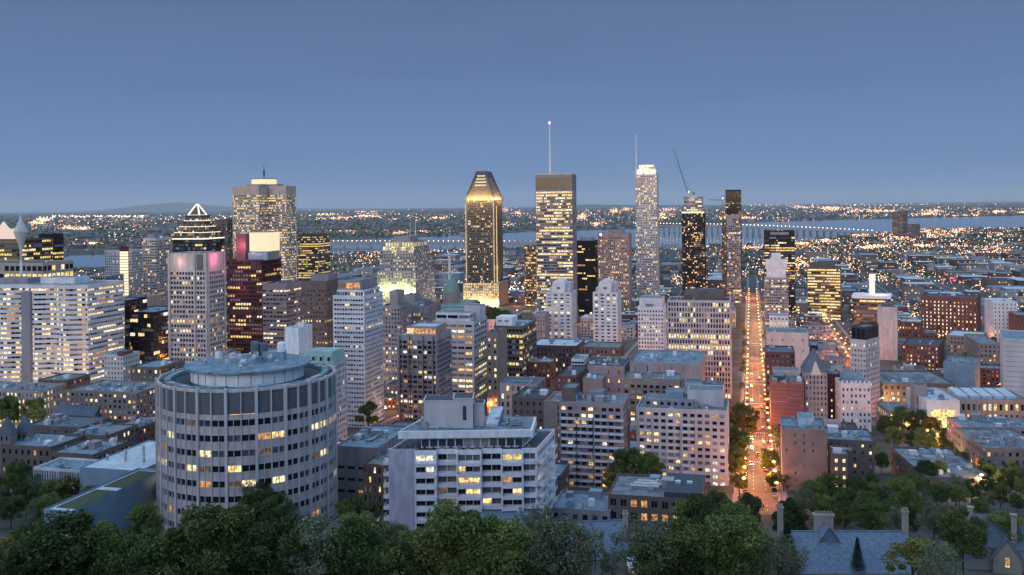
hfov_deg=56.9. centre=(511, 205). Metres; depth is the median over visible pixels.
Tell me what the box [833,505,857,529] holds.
leafy tree
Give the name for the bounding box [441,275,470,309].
domed cathedral
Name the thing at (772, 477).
leafy tree
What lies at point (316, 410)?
window
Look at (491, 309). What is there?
leafy tree
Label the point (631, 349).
pavement
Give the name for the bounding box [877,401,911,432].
church building
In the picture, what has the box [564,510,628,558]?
gabled chapel
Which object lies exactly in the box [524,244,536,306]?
office tower
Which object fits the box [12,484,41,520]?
leafy tree
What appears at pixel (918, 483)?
leafy tree
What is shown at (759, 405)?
cross street
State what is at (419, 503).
window
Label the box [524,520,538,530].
leafy tree
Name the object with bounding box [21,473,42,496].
leafy tree
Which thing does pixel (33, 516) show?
leafy tree
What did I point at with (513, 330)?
window
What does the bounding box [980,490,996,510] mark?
leafy tree
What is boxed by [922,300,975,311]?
window
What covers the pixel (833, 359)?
city building
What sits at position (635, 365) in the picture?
window
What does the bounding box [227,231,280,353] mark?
office tower
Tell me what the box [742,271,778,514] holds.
avenue
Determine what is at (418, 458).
window
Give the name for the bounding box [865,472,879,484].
leafy tree
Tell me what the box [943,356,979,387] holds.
warehouse
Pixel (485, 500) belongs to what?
window
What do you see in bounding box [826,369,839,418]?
apartment tower
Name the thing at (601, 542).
leafy tree
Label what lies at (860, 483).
leafy tree
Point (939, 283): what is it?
pavement
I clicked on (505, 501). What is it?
window
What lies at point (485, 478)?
window
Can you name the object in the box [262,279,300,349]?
apartment tower
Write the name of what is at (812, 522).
leafy tree
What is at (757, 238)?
river
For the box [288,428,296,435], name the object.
window
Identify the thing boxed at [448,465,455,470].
window
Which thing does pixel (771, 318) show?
window
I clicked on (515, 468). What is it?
window
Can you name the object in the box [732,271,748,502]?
pavement
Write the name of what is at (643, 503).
window
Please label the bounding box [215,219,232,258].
office tower
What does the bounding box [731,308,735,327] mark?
city building
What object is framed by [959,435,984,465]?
window
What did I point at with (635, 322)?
city building
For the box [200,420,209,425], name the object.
window
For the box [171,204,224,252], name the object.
office tower
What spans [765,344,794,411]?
office block
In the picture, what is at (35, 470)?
window
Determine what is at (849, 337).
pavement
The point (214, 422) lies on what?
window
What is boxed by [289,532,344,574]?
leafy tree
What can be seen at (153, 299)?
office block
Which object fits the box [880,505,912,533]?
leafy tree
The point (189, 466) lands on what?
window
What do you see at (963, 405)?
window
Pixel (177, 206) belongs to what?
hills
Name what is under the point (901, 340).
city building
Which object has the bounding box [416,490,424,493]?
window
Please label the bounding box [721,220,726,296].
office tower
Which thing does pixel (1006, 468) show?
leafy tree
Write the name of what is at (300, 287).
window
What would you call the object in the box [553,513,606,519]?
window
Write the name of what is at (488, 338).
window
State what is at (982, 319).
city building
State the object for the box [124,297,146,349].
office block
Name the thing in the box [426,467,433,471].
window
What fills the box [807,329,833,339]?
city building
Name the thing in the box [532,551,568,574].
leafy tree
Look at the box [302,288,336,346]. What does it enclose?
window
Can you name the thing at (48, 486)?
leafy tree
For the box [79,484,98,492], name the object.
leafy tree
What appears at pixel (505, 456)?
window
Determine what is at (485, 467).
window
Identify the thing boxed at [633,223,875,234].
road bridge
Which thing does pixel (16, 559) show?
leafy tree
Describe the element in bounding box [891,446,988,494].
parking roof
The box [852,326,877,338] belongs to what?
window
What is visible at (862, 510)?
leafy tree
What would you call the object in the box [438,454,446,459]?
window
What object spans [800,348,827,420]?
apartment tower
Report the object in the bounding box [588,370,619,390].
window
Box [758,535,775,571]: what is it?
leafy tree
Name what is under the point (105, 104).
sky
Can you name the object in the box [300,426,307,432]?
window
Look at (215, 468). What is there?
window
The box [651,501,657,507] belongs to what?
window
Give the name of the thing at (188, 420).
window
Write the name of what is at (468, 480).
window
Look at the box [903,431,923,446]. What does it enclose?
leafy tree
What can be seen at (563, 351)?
apartment block
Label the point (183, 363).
window
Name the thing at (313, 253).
office tower
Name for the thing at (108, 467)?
institute building
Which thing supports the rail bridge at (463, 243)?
in the river
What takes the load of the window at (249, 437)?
in the round tower at (227, 426)
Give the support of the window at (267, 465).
in the round tower at (227, 426)
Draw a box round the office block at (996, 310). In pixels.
[984,298,1016,342]
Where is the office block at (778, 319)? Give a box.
[769,313,788,327]
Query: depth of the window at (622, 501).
352.21 m
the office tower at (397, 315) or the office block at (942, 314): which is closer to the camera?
the office tower at (397, 315)
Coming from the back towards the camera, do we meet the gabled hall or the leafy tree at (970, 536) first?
the gabled hall
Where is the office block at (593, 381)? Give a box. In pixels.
[583,371,606,392]
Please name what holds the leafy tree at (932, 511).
on the ground
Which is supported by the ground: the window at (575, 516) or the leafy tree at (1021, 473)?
the leafy tree at (1021, 473)
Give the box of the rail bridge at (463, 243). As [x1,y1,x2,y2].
[330,240,535,247]
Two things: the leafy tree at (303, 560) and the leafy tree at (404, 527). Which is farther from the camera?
the leafy tree at (404, 527)
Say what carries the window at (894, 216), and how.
in the apartment tower at (899, 223)
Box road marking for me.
[748,343,765,489]
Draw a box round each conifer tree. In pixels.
[779,521,801,572]
[851,537,864,570]
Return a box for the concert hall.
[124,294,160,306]
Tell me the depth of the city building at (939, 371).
771.64 m
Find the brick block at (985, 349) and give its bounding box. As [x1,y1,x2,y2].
[964,334,999,365]
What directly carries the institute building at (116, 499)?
on the ground
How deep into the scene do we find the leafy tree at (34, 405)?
596.70 m
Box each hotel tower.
[104,246,143,295]
[769,367,803,433]
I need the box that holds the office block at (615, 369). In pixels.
[584,356,630,392]
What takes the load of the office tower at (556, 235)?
on the ground
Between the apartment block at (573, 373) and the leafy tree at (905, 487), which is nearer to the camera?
the leafy tree at (905, 487)
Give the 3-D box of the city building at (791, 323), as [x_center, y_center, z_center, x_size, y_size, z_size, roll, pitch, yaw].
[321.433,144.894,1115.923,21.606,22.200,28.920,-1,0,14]
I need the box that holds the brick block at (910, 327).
[899,317,923,337]
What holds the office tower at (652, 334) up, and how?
on the ground
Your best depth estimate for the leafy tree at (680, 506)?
293.41 m
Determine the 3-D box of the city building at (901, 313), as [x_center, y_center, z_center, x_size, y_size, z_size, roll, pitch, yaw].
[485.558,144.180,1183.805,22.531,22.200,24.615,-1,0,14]
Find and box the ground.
[0,201,1023,574]
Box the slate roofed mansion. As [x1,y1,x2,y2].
[775,504,916,573]
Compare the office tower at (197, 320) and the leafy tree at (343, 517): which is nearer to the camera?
the leafy tree at (343, 517)
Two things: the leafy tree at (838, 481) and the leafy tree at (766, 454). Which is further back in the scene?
the leafy tree at (766, 454)
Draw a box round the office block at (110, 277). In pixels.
[92,274,123,279]
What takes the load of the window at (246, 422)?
in the round tower at (227, 426)
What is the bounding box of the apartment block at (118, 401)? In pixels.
[65,380,154,422]
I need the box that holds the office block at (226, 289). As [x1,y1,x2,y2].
[226,259,227,349]
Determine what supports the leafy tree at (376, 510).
on the ground
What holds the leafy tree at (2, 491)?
on the ground
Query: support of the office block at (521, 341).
on the ground
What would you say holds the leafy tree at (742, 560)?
on the ground
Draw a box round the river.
[64,215,1023,266]
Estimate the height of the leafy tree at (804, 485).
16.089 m
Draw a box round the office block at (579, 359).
[571,353,588,364]
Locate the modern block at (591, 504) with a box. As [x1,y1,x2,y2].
[551,488,610,520]
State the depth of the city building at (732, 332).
1049.22 m
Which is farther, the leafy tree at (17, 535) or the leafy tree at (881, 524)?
the leafy tree at (881, 524)
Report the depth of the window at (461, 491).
339.21 m
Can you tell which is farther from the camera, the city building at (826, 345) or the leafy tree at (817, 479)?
the city building at (826, 345)
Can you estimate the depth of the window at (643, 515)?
350.36 m
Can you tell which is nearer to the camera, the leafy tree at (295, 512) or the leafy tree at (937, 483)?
the leafy tree at (295, 512)
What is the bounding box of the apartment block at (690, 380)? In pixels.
[681,377,723,393]
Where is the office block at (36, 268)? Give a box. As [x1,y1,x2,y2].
[0,260,73,276]
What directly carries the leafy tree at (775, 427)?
on the ground
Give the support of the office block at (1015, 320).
on the ground
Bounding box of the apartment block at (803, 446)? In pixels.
[778,412,826,490]
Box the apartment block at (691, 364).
[630,349,705,379]
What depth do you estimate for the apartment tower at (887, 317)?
903.65 m
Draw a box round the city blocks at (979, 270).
[6,209,1023,324]
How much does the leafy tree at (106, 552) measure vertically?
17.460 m
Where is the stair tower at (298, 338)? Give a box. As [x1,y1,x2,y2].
[285,322,311,354]
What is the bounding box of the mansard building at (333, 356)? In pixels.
[303,347,346,440]
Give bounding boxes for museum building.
[906,387,959,437]
[939,387,1023,418]
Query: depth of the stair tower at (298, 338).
562.14 m
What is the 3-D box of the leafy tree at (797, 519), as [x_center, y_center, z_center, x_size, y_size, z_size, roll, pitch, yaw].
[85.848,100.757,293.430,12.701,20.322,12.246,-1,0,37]
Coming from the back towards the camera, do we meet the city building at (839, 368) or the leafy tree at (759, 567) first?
the city building at (839, 368)
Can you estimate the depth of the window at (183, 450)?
336.41 m
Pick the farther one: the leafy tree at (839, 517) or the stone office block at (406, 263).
the stone office block at (406, 263)
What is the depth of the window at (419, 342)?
578.99 m
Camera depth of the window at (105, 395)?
566.13 m
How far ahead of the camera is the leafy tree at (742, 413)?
517.50 m
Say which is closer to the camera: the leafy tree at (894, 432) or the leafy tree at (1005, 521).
the leafy tree at (1005, 521)
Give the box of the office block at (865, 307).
[851,274,891,324]
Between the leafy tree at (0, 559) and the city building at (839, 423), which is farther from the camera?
the city building at (839, 423)
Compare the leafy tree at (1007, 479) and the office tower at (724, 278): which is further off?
the office tower at (724, 278)
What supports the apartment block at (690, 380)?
on the ground
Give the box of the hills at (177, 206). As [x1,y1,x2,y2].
[38,202,393,212]
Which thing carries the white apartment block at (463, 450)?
on the ground
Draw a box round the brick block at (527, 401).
[512,385,553,428]
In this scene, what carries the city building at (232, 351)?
on the ground
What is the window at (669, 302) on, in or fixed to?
in the office slab at (698, 319)
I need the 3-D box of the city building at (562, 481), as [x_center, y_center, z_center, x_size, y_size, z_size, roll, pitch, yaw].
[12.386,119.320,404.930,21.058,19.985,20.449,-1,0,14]
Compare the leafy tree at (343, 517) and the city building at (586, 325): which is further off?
the city building at (586, 325)
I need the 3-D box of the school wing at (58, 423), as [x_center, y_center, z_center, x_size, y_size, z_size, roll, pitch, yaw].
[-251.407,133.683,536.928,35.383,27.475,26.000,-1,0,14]
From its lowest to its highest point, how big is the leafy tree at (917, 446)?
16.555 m
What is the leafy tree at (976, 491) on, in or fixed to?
on the ground
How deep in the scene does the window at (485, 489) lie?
340.62 m
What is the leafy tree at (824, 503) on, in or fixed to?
on the ground
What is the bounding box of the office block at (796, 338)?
[766,327,807,372]
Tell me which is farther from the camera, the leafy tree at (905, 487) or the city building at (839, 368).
the city building at (839, 368)
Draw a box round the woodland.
[0,203,1023,277]
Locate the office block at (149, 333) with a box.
[130,305,168,363]
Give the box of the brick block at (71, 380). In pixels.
[38,373,89,388]
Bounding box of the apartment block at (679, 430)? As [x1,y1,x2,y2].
[636,384,729,485]
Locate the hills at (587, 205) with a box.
[535,204,724,207]
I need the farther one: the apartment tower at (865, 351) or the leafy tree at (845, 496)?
the apartment tower at (865, 351)
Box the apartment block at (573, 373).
[557,365,587,391]
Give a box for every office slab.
[667,289,731,398]
[1000,329,1023,396]
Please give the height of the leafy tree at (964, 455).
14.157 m
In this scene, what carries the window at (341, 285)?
in the office tower at (358, 323)
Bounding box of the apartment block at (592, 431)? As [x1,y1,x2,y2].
[544,382,629,487]
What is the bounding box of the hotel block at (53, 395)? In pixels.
[0,381,65,427]
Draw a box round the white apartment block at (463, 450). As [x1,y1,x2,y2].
[383,392,557,530]
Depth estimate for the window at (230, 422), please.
332.69 m
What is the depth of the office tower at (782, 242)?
1392.58 m
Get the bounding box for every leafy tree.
[0,395,20,420]
[0,473,20,500]
[0,484,6,502]
[0,494,28,528]
[0,534,15,562]
[0,540,74,574]
[0,549,6,572]
[0,559,36,574]
[2,521,47,551]
[3,459,32,488]
[11,508,114,574]
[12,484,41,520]
[18,398,47,421]
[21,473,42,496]
[24,496,49,521]
[34,491,60,519]
[35,542,95,574]
[36,477,65,499]
[57,475,82,499]
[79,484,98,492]
[85,528,146,574]
[93,519,122,536]
[108,527,183,574]
[125,501,165,536]
[146,525,203,574]
[164,500,270,574]
[181,545,230,574]
[188,529,245,574]
[215,522,281,574]
[227,504,252,528]
[232,514,325,574]
[238,480,281,510]
[238,500,262,522]
[256,529,314,574]
[258,491,300,524]
[279,505,303,525]
[281,511,355,574]
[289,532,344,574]
[290,541,320,574]
[296,513,337,545]
[316,514,395,574]
[320,538,376,574]
[334,499,356,522]
[337,510,379,537]
[342,494,363,514]
[354,401,378,425]
[360,499,382,518]
[371,541,419,574]
[374,520,403,547]
[384,532,438,574]
[386,523,410,544]
[397,527,424,569]
[398,535,455,574]
[417,498,495,574]
[425,549,469,574]
[435,540,493,574]
[446,514,536,574]
[459,545,505,574]
[486,306,499,316]
[487,307,501,318]
[494,309,510,324]
[498,555,535,574]
[520,512,600,574]
[521,504,559,533]
[521,528,546,549]
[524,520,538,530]
[529,520,599,574]
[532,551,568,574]
[574,551,592,574]
[585,526,606,569]
[596,550,618,574]
[601,465,623,489]
[605,514,681,574]
[608,447,650,477]
[626,537,680,574]
[638,451,664,475]
[653,515,740,574]
[654,525,712,574]
[669,498,698,524]
[678,492,733,528]
[681,527,753,574]
[691,512,772,574]
[704,488,730,506]
[712,499,760,524]
[728,446,748,473]
[729,403,759,437]
[729,426,752,458]
[729,461,741,476]
[730,472,747,488]
[737,492,764,522]
[739,366,746,372]
[741,553,769,574]
[758,448,780,471]
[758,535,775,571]
[759,533,811,574]
[765,472,778,486]
[770,424,777,431]
[771,496,809,532]
[773,432,779,439]
[773,439,780,449]
[776,474,789,490]
[791,487,814,512]
[799,479,824,516]
[804,482,828,510]
[809,517,813,527]
[810,494,832,511]
[813,475,835,495]
[818,472,844,497]
[829,494,845,523]
[833,488,859,516]
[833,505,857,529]
[842,476,867,500]
[848,500,879,529]
[852,490,880,529]
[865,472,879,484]
[865,481,883,499]
[869,511,888,529]
[873,489,890,501]
[873,502,885,523]
[874,445,880,456]
[874,451,890,472]
[875,415,895,438]
[878,500,901,528]
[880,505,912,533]
[881,477,894,491]
[881,536,939,574]
[883,426,902,445]
[884,476,924,512]
[890,406,911,433]
[892,504,920,532]
[902,474,923,498]
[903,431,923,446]
[904,409,927,430]
[911,427,939,446]
[911,443,926,449]
[911,488,936,518]
[913,496,952,546]
[913,540,967,574]
[914,459,938,476]
[914,478,931,500]
[920,415,942,434]
[925,503,950,537]
[926,482,946,508]
[930,513,946,543]
[932,482,950,501]
[934,460,948,472]
[935,505,989,574]
[937,427,946,441]
[938,439,953,448]
[939,480,953,507]
[941,473,969,505]
[949,483,971,506]
[955,451,970,459]
[961,478,983,504]
[971,496,990,513]
[977,458,987,469]
[978,475,997,491]
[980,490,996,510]
[981,461,999,477]
[984,508,1023,543]
[989,484,1009,509]
[993,466,1014,477]
[993,468,1016,495]
[1006,493,1023,509]
[1007,461,1023,491]
[1014,475,1023,492]
[1016,467,1023,483]
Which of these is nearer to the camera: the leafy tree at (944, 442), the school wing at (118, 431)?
the leafy tree at (944, 442)
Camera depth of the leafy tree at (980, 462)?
428.29 m
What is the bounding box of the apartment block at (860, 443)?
[825,424,874,480]
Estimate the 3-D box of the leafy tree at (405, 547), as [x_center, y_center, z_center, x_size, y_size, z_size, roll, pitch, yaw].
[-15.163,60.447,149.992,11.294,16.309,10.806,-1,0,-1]
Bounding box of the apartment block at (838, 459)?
[830,445,851,487]
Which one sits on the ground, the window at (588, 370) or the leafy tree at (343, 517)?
the leafy tree at (343, 517)
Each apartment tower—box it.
[142,234,172,305]
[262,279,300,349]
[396,322,453,420]
[546,278,576,338]
[593,278,621,341]
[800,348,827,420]
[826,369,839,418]
[835,371,870,431]
[851,323,879,417]
[877,302,897,360]
[892,212,907,236]
[908,224,919,237]
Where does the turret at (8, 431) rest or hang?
on the ground
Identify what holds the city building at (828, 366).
on the ground
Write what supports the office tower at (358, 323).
on the ground
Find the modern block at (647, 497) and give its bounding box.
[608,473,705,522]
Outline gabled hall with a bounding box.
[54,401,99,415]
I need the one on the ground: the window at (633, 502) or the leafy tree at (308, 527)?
the leafy tree at (308, 527)
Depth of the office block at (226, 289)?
1001.83 m
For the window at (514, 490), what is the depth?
339.21 m
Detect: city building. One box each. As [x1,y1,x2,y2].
[227,350,240,354]
[384,394,397,408]
[386,379,397,394]
[390,420,415,424]
[487,317,495,331]
[555,462,569,496]
[581,314,592,335]
[581,337,592,340]
[622,311,637,319]
[622,319,637,336]
[622,322,635,339]
[630,421,636,438]
[630,439,636,466]
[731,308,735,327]
[731,328,733,341]
[788,319,794,327]
[803,313,821,322]
[804,321,829,329]
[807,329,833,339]
[809,341,837,351]
[816,349,837,359]
[817,342,835,350]
[823,419,857,427]
[824,354,844,367]
[825,366,850,371]
[827,364,846,367]
[894,364,926,370]
[898,311,910,316]
[898,316,918,329]
[898,337,907,354]
[923,329,937,338]
[927,368,942,376]
[980,364,999,385]
[981,312,984,324]
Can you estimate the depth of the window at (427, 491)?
338.96 m
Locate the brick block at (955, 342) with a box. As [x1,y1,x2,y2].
[947,330,986,357]
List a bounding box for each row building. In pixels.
[947,413,1023,440]
[953,427,1023,475]
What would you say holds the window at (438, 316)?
in the office tower at (467, 324)
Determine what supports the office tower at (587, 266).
on the ground
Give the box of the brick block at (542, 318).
[534,311,549,339]
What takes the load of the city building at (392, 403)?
on the ground
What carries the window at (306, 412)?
in the round tower at (227, 426)
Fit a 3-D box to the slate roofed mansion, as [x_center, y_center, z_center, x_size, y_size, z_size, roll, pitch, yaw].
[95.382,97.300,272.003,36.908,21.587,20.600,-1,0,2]
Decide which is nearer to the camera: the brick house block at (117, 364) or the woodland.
the brick house block at (117, 364)
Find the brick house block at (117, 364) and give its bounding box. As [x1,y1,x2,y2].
[104,349,139,380]
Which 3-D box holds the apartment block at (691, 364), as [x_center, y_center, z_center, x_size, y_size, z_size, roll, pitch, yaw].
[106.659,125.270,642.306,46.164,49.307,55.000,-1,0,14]
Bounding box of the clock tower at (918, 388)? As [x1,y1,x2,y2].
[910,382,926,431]
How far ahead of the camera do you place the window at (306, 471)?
344.64 m
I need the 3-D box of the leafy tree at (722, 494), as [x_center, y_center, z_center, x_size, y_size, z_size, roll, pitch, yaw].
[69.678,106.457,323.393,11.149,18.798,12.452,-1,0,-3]
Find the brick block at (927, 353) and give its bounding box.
[902,337,943,369]
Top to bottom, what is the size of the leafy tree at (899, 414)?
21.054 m
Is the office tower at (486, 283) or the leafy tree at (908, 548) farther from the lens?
the office tower at (486, 283)
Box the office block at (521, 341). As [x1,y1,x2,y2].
[494,314,536,376]
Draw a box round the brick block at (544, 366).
[527,356,555,391]
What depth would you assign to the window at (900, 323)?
985.38 m
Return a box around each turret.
[0,416,17,473]
[17,414,34,440]
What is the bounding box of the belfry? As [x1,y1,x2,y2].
[448,256,450,279]
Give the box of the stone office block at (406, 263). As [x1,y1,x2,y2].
[377,221,434,304]
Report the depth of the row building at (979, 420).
480.94 m
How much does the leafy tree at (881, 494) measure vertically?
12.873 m
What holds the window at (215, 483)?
in the round tower at (227, 426)
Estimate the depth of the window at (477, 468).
339.21 m
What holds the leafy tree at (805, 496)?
on the ground
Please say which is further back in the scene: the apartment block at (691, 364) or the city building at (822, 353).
the city building at (822, 353)
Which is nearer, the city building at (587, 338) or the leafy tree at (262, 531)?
the leafy tree at (262, 531)
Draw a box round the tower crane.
[673,149,694,193]
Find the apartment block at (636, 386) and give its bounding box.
[622,370,682,421]
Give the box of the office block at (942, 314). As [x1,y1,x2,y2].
[921,293,980,337]
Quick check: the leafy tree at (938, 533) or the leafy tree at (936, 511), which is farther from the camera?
the leafy tree at (936, 511)
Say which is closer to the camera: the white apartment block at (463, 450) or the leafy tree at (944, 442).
the white apartment block at (463, 450)
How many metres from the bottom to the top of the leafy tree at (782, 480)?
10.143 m
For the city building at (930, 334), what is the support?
on the ground
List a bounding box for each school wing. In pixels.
[1,432,83,474]
[31,413,110,432]
[50,437,128,460]
[65,421,137,446]
[121,414,154,443]
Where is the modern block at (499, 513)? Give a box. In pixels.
[478,504,547,531]
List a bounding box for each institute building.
[33,457,98,495]
[44,468,155,533]
[80,440,155,490]
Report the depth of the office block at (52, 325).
729.92 m
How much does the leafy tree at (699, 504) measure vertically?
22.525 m
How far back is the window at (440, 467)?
340.62 m
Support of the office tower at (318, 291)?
on the ground
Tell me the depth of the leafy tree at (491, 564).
147.44 m
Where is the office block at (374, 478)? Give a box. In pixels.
[363,448,390,511]
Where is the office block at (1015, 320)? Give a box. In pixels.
[1008,311,1023,329]
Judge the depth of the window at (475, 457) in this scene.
339.21 m
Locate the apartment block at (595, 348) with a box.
[581,341,623,358]
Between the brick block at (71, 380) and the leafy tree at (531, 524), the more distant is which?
the brick block at (71, 380)
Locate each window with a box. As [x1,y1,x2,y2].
[7,387,64,415]
[35,470,78,491]
[67,390,154,415]
[124,354,138,378]
[132,363,183,378]
[171,270,223,355]
[178,403,331,518]
[178,448,184,454]
[178,463,184,469]
[178,478,184,484]
[187,419,195,425]
[187,434,195,440]
[187,449,195,455]
[188,465,195,470]
[188,480,195,485]
[188,495,195,500]
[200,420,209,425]
[200,435,210,441]
[200,450,210,456]
[200,466,210,471]
[201,481,210,486]
[201,496,210,501]
[212,420,223,426]
[213,436,223,441]
[213,451,224,456]
[213,466,224,471]
[213,481,224,486]
[213,497,224,502]
[228,420,240,425]
[228,435,240,441]
[228,450,240,456]
[228,466,240,471]
[228,481,240,486]
[229,496,239,502]
[242,419,254,425]
[242,434,254,440]
[242,449,254,455]
[242,464,254,470]
[242,480,255,485]
[258,417,270,424]
[258,432,270,439]
[258,447,270,454]
[259,463,270,469]
[259,478,270,483]
[263,287,300,325]
[272,416,283,422]
[272,431,283,437]
[273,446,283,452]
[273,461,283,467]
[273,475,283,482]
[287,413,296,420]
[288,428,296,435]
[288,443,296,450]
[288,458,297,464]
[288,472,297,479]
[288,487,297,494]
[299,411,307,418]
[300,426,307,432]
[300,440,307,447]
[300,455,307,462]
[300,470,307,476]
[300,484,308,491]
[300,499,308,506]
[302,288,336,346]
[334,297,382,424]
[337,289,375,294]
[338,362,345,439]
[339,283,359,288]
[378,270,434,299]
[380,258,428,269]
[383,306,410,331]
[384,246,428,257]
[386,242,422,246]
[400,335,450,373]
[407,325,445,333]
[411,313,426,322]
[416,456,424,460]
[416,467,424,471]
[416,479,424,482]
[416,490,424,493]
[416,501,425,505]
[417,512,425,516]
[422,427,535,446]
[426,455,433,460]
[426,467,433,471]
[426,478,433,482]
[426,490,433,493]
[437,314,473,318]
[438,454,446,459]
[438,465,446,470]
[438,476,446,481]
[438,488,446,492]
[448,454,455,458]
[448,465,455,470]
[448,476,456,481]
[448,487,456,492]
[458,455,464,459]
[459,478,464,482]
[459,489,465,493]
[459,500,465,504]
[466,455,472,459]
[466,478,472,482]
[466,489,472,493]
[466,500,472,504]
[473,455,479,459]
[473,466,479,470]
[474,489,479,493]
[474,500,479,504]
[475,320,486,388]
[482,454,490,458]
[482,465,490,469]
[483,476,490,480]
[483,487,491,491]
[483,498,491,502]
[488,338,496,411]
[492,453,500,458]
[492,465,500,469]
[492,476,500,480]
[492,487,500,491]
[492,498,500,502]
[503,454,511,459]
[503,466,511,470]
[503,477,511,481]
[503,489,511,492]
[503,500,511,503]
[507,323,535,373]
[513,454,520,459]
[513,466,521,470]
[513,477,521,481]
[513,489,521,492]
[513,500,521,503]
[524,453,529,458]
[524,464,529,469]
[524,475,529,480]
[524,487,529,491]
[524,498,529,502]
[530,464,534,469]
[530,475,534,480]
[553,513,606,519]
[558,406,619,425]
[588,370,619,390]
[610,498,615,505]
[611,511,615,517]
[620,499,626,505]
[631,500,636,506]
[635,365,695,379]
[639,310,662,323]
[639,412,723,431]
[641,500,646,507]
[641,513,646,520]
[647,401,690,405]
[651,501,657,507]
[651,514,657,520]
[662,502,667,508]
[669,302,729,376]
[771,318,786,327]
[771,382,803,431]
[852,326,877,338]
[866,342,878,400]
[885,386,952,400]
[893,216,906,236]
[900,323,919,335]
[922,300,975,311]
[931,410,953,437]
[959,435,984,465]
[962,404,1023,418]
[995,303,1015,342]
[1005,558,1009,567]
[1008,341,1014,391]
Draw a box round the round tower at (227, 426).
[155,341,337,534]
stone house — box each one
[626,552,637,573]
[958,505,1023,574]
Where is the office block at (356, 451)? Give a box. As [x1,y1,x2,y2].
[337,424,408,503]
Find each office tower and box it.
[0,222,52,259]
[38,233,63,259]
[167,249,226,363]
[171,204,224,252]
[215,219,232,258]
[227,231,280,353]
[232,171,296,280]
[298,233,330,280]
[301,273,340,347]
[333,277,384,427]
[383,289,410,388]
[404,293,440,323]
[433,303,486,403]
[463,171,508,306]
[486,328,507,414]
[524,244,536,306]
[535,121,577,320]
[577,237,597,314]
[598,230,631,311]
[635,156,659,298]
[638,295,666,349]
[682,197,705,294]
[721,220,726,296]
[725,189,741,288]
[726,214,740,303]
[764,229,795,309]
[764,253,788,330]
[807,261,841,320]
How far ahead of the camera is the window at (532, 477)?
340.58 m
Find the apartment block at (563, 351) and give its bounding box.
[537,338,584,386]
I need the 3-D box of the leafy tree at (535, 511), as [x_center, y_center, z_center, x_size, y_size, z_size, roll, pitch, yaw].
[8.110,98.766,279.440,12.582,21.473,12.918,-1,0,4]
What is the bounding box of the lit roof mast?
[13,215,27,275]
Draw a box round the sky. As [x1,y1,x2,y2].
[0,0,1023,212]
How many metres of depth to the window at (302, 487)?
344.38 m
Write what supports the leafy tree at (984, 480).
on the ground
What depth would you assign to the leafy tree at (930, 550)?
149.64 m
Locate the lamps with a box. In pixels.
[2,202,1023,341]
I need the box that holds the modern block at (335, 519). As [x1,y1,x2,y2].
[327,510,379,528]
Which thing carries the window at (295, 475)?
in the round tower at (227, 426)
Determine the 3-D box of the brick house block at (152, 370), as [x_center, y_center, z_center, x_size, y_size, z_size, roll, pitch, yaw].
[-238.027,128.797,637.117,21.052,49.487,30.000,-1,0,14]
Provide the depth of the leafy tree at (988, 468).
411.24 m
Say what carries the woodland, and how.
on the ground
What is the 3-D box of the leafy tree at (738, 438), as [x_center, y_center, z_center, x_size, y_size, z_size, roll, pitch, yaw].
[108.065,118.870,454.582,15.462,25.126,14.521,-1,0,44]
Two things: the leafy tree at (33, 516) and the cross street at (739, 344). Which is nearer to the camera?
the leafy tree at (33, 516)
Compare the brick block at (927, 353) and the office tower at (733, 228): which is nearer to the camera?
the brick block at (927, 353)
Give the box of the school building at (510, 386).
[500,375,545,416]
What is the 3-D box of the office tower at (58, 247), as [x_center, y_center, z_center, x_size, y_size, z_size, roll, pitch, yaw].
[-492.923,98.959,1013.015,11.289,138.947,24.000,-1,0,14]
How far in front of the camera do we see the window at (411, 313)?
802.87 m
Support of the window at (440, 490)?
in the white apartment block at (463, 450)
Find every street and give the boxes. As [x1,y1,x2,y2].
[383,418,908,436]
[384,282,634,424]
[384,393,765,406]
[513,307,531,313]
[521,311,916,316]
[577,326,898,332]
[622,341,946,348]
[626,291,683,357]
[631,358,901,365]
[665,286,980,289]
[732,381,985,387]
[733,459,890,464]
[795,274,1013,498]
[858,276,920,316]
[914,275,953,291]
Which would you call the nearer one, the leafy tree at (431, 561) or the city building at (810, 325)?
the leafy tree at (431, 561)
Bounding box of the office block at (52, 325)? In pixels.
[0,276,124,382]
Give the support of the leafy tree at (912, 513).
on the ground
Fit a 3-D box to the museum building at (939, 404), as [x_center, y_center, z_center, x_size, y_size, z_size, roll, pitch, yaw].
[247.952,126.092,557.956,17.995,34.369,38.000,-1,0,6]
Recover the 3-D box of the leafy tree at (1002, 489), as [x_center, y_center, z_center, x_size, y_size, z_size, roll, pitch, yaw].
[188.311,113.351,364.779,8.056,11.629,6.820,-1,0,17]
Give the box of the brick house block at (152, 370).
[130,359,184,381]
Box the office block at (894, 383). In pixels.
[880,370,954,402]
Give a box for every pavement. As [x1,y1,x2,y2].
[347,281,635,437]
[624,289,682,356]
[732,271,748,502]
[755,271,787,512]
[797,278,986,499]
[800,274,1023,498]
[856,276,920,318]
[861,275,920,311]
[919,275,958,291]
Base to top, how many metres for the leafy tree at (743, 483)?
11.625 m

